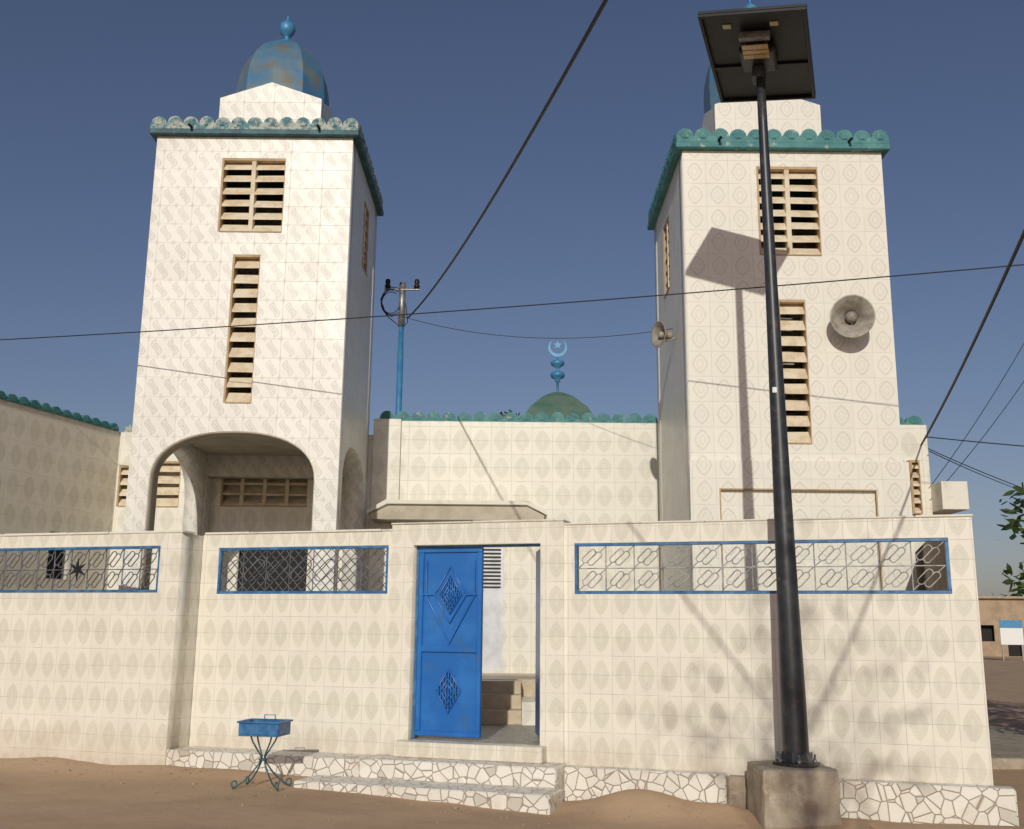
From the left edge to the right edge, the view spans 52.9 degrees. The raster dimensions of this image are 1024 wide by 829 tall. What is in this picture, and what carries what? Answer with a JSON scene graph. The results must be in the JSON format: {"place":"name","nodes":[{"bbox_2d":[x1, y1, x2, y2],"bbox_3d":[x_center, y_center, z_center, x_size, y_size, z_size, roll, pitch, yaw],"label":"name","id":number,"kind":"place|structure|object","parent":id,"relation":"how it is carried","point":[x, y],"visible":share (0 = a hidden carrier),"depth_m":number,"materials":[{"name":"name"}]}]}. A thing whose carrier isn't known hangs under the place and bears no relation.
{"place":"outdoors","nodes":[
{"label":"outdoors","id":0,"kind":"place"},
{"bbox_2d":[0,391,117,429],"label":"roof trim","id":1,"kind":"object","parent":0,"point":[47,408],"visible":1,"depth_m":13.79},
{"bbox_2d":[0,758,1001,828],"bbox_3d":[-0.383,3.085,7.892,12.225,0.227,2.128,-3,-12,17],"label":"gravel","id":2,"kind":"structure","parent":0,"point":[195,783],"depth_m":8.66,"materials":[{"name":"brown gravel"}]},
{"bbox_2d":[0,656,1023,828],"bbox_3d":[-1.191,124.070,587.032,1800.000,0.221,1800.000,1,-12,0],"label":"ground","id":3,"kind":"structure","parent":0,"point":[141,803],"depth_m":8.33,"materials":[{"name":"brown sand"}]},
{"bbox_2d":[0,399,127,589],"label":"side wall","id":4,"kind":"structure","parent":3,"relation":"on","point":[58,473],"depth_m":13.73,"materials":[{"name":"beige tile"}]},
{"bbox_2d":[46,532,62,578],"bbox_3d":[-6.200,1.892,13.793,0.070,0.620,0.420,-3,-12,17],"label":"dark window","id":5,"kind":"structure","parent":4,"relation":"attached to","point":[57,569],"depth_m":13.83,"materials":[{"name":"black glass"}]},
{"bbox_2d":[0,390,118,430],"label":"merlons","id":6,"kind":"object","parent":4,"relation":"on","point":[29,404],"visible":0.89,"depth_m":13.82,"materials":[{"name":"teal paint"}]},
{"bbox_2d":[0,533,193,764],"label":"perimeter wall","id":7,"kind":"structure","parent":3,"relation":"on","point":[93,677],"depth_m":10.45,"materials":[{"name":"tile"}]},
{"bbox_2d":[0,546,160,592],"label":"grille frame","id":8,"kind":"object","parent":7,"relation":"on","point":[80,591],"visible":1,"depth_m":10.72,"materials":[{"name":"blue paint"}]},
{"bbox_2d":[0,549,158,589],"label":"grille","id":9,"kind":"object","parent":8,"relation":"attached to","point":[87,569],"visible":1,"depth_m":10.75,"materials":[{"name":"metal"}]},
{"bbox_2d":[69,558,85,579],"bbox_3d":[-4.540,1.619,10.746,0.208,0.240,0.008,-3,-12,17],"label":"grille star","id":10,"kind":"object","parent":9,"relation":"attached to","point":[77,569],"visible":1,"depth_m":10.74,"materials":[{"name":"black metal"}]},
{"bbox_2d":[0,530,194,536],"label":"coping","id":11,"kind":"object","parent":7,"relation":"on","point":[93,533],"visible":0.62,"depth_m":10.76,"materials":[{"name":"white paint"}]},
{"bbox_2d":[178,535,202,747],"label":"return pier","id":12,"kind":"structure","parent":3,"relation":"on","point":[188,676],"depth_m":10.51,"materials":[{"name":"tile"}]},
{"bbox_2d":[231,714,292,790],"bbox_3d":[-2.189,2.967,9.060,0.442,0.611,0.311,-2,-12,10],"label":"brazier stand","id":13,"kind":"object","parent":3,"relation":"on","point":[260,727],"visible":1,"depth_m":8.99,"materials":[{"name":"blue paint"}]},
{"bbox_2d":[189,531,391,754],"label":"perimeter wall","id":14,"kind":"structure","parent":3,"relation":"on","point":[314,667],"depth_m":10.24,"materials":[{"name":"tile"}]},
{"bbox_2d":[205,529,391,534],"bbox_3d":[-2.171,1.218,10.592,2.139,0.023,0.231,-3,-12,17],"label":"coping","id":15,"kind":"object","parent":14,"relation":"on","point":[319,531],"visible":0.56,"depth_m":10.46,"materials":[{"name":"white paint"}]},
{"bbox_2d":[217,545,388,593],"bbox_3d":[-2.134,1.578,10.427,1.924,0.471,0.030,-3,-12,17],"label":"grille frame","id":16,"kind":"object","parent":14,"relation":"on","point":[294,592],"visible":1,"depth_m":10.41,"materials":[{"name":"blue paint"}]},
{"bbox_2d":[219,548,386,590],"bbox_3d":[-2.134,1.577,10.423,1.876,0.421,0.033,-3,-12,17],"label":"grille","id":17,"kind":"object","parent":16,"relation":"attached to","point":[312,569],"visible":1,"depth_m":10.41,"materials":[{"name":"metal"}]},
{"bbox_2d":[385,521,566,762],"bbox_3d":[-0.324,2.295,9.777,1.740,2.500,0.255,-3,-12,17],"label":"gate surround","id":18,"kind":"object","parent":3,"relation":"on","point":[548,536],"visible":0.67,"depth_m":9.77,"materials":[{"name":"tile"}]},
{"bbox_2d":[391,519,570,524],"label":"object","id":19,"kind":"structure","parent":18,"relation":"on","point":[527,520],"depth_m":9.87,"materials":[{"name":"white paint"}]},
{"bbox_2d":[500,409,519,418],"bbox_3d":[0.114,2.870,19.823,0.992,5.897,1.279,1,-12,0],"label":"tree","id":20,"kind":"object","parent":3,"relation":"on","point":[503,415],"visible":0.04,"depth_m":19.97,"materials":[{"name":"green plant"}]},
{"bbox_2d":[107,0,968,741],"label":"mosque","id":21,"kind":"structure","parent":3,"relation":"on","point":[267,204],"depth_m":12.85,"materials":[{"name":"tile"}]},
{"bbox_2d":[237,550,307,590],"bbox_3d":[-3.426,2.701,14.676,1.000,1.850,0.050,1,-12,0],"label":"porch door","id":22,"kind":"structure","parent":21,"relation":"in","point":[292,585],"depth_m":14.75,"materials":[{"name":"black metal"}]},
{"bbox_2d":[380,279,419,416],"bbox_3d":[-1.702,-0.839,15.354,0.595,2.490,0.177,1,-12,0],"label":"utility pole","id":23,"kind":"object","parent":21,"relation":"attached to","point":[402,289],"visible":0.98,"depth_m":15.45,"materials":[{"name":"blue metal"}]},
{"bbox_2d":[407,0,607,318],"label":"overhead wire","id":24,"kind":"object","parent":23,"relation":"attached to","point":[584,38],"visible":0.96,"depth_m":6.76,"materials":[{"name":"rubber"}]},
{"bbox_2d":[402,316,672,338],"bbox_3d":[0.157,-1.269,14.088,4.518,0.958,0.008,-8,-14,35],"label":"overhead wire","id":25,"kind":"object","parent":23,"relation":"attached to","point":[531,337],"visible":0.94,"depth_m":13.99,"materials":[{"name":"rubber"}]},
{"bbox_2d":[482,547,503,670],"bbox_3d":[-0.476,2.693,14.648,0.700,1.850,0.060,1,-12,0],"label":"hall door","id":26,"kind":"structure","parent":21,"relation":"in","point":[492,647],"depth_m":14.58,"materials":[{"name":"grey metal"}]},
{"bbox_2d":[651,321,674,347],"bbox_3d":[1.794,-0.957,12.453,0.277,0.320,0.273,-8,-14,34],"label":"horn loudspeaker","id":27,"kind":"object","parent":21,"relation":"attached to","point":[659,334],"visible":1,"depth_m":12.45,"materials":[{"name":"metal"}]},
{"bbox_2d":[830,294,874,337],"bbox_3d":[3.769,-1.065,11.495,0.481,0.480,0.341,1,-12,0],"label":"horn loudspeaker","id":28,"kind":"object","parent":21,"relation":"attached to","point":[852,315],"visible":1,"depth_m":11.41,"materials":[{"name":"metal"}]},
{"bbox_2d":[929,451,1012,487],"bbox_3d":[11.561,1.569,21.404,0.012,1.512,21.712,-8,-15,35],"label":"overhead wire","id":29,"kind":"object","parent":21,"relation":"attached to","point":[968,469],"visible":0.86,"depth_m":14.29,"materials":[{"name":"rubber"}]},
{"bbox_2d":[920,229,1023,445],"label":"overhead wire","id":30,"kind":"object","parent":21,"relation":"attached to","point":[1014,254],"visible":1,"depth_m":8.03,"materials":[{"name":"rubber"}]},
{"bbox_2d":[927,436,1023,446],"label":"overhead wire","id":31,"kind":"object","parent":21,"relation":"attached to","point":[975,441],"visible":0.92,"depth_m":12.54,"materials":[{"name":"rubber"}]},
{"bbox_2d":[928,448,1023,488],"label":"overhead wire","id":32,"kind":"object","parent":21,"relation":"attached to","point":[973,468],"visible":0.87,"depth_m":13.44,"materials":[{"name":"rubber"}]},
{"bbox_2d":[929,343,1023,487],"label":"overhead wire","id":33,"kind":"object","parent":21,"relation":"attached to","point":[979,416],"visible":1,"depth_m":12.98,"materials":[{"name":"rubber"}]},
{"bbox_2d":[929,381,1023,500],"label":"overhead wire","id":34,"kind":"object","parent":21,"relation":"attached to","point":[984,435],"visible":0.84,"depth_m":12.93,"materials":[{"name":"rubber"}]},
{"bbox_2d":[165,737,1018,825],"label":"entrance steps","id":35,"kind":"structure","parent":3,"relation":"on","point":[519,776],"depth_m":8.90,"materials":[{"name":"stone"}]},
{"bbox_2d":[412,544,540,737],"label":"metal gate","id":36,"kind":"structure","parent":35,"relation":"on","point":[447,693],"depth_m":9.88,"materials":[{"name":"blue metal"}]},
{"bbox_2d":[698,3,841,828],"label":"street lamp","id":37,"kind":"object","parent":3,"relation":"on","point":[761,56],"visible":0.99,"depth_m":8.79,"materials":[{"name":"metal"}]},
{"bbox_2d":[564,517,993,785],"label":"perimeter wall","id":38,"kind":"structure","parent":3,"relation":"on","point":[895,688],"depth_m":8.88,"materials":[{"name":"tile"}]},
{"bbox_2d":[575,538,951,593],"bbox_3d":[2.136,1.356,9.130,3.241,0.466,0.030,-3,-12,17],"label":"grille frame","id":39,"kind":"object","parent":38,"relation":"on","point":[945,540],"visible":1,"depth_m":9.05,"materials":[{"name":"blue paint"}]},
{"bbox_2d":[578,541,945,590],"bbox_3d":[2.135,1.355,9.128,3.182,0.421,0.031,-3,-12,17],"label":"grille","id":40,"kind":"object","parent":39,"relation":"attached to","point":[752,567],"visible":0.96,"depth_m":9.12,"materials":[{"name":"metal"}]},
{"bbox_2d":[564,514,972,524],"bbox_3d":[2.216,0.959,9.268,3.544,0.021,0.227,-3,-12,17],"label":"coping","id":41,"kind":"object","parent":38,"relation":"on","point":[832,518],"visible":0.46,"depth_m":9.15,"materials":[{"name":"white paint"}]},
{"bbox_2d":[915,541,947,589],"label":"side wall","id":42,"kind":"structure","parent":3,"relation":"on","point":[941,582],"depth_m":10.12,"materials":[{"name":"beige paint"}]},
{"bbox_2d":[978,598,1023,656],"bbox_3d":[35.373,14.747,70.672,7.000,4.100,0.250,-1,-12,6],"label":"building","id":43,"kind":"structure","parent":3,"relation":"on","point":[993,612],"depth_m":70.89,"materials":[{"name":"beige paint"}]},
{"bbox_2d":[978,596,1023,598],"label":"roof slab","id":44,"kind":"structure","parent":43,"relation":"on","point":[1001,597],"depth_m":70.87,"materials":[{"name":"concrete"}]},
{"bbox_2d":[981,625,1021,655],"bbox_3d":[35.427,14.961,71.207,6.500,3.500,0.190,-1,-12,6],"label":"dark rooms","id":45,"kind":"object","parent":43,"relation":"in","point":[987,633],"visible":0.14,"depth_m":71.24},
{"bbox_2d":[991,589,1023,595],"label":"distant trees","id":46,"kind":"object","parent":3,"relation":"on","point":[1017,594],"depth_m":85.44,"materials":[{"name":"green plant"}]},
{"bbox_2d":[996,482,1023,603],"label":"tree","id":47,"kind":"object","parent":3,"relation":"on","point":[1014,524],"visible":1,"depth_m":13.38,"materials":[{"name":"green plant"}]},
{"bbox_2d":[999,620,1023,660],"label":"roadside signboard","id":48,"kind":"object","parent":3,"relation":"on","point":[1011,632],"visible":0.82,"depth_m":59.70,"materials":[{"name":"white metal"}]},
{"bbox_2d":[1002,563,1023,594],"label":"tree","id":49,"kind":"object","parent":3,"relation":"on","point":[1008,581],"visible":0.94,"depth_m":16.50,"materials":[{"name":"green plant"}]},
{"bbox_2d":[0,264,1023,339],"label":"overhead wire","id":50,"kind":"object","parent":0,"point":[529,305],"visible":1,"depth_m":10.74,"materials":[{"name":"rubber"}]},
{"bbox_2d":[0,0,1023,595],"label":"sky","id":51,"kind":"structure","parent":0,"point":[444,96],"materials":[{"name":"blue"}]},
{"bbox_2d":[988,723,1023,768],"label":"concrete pavement","id":52,"kind":"structure","parent":0,"point":[1007,747],"depth_m":12.80,"materials":[{"name":"grey concrete"}]}
]}

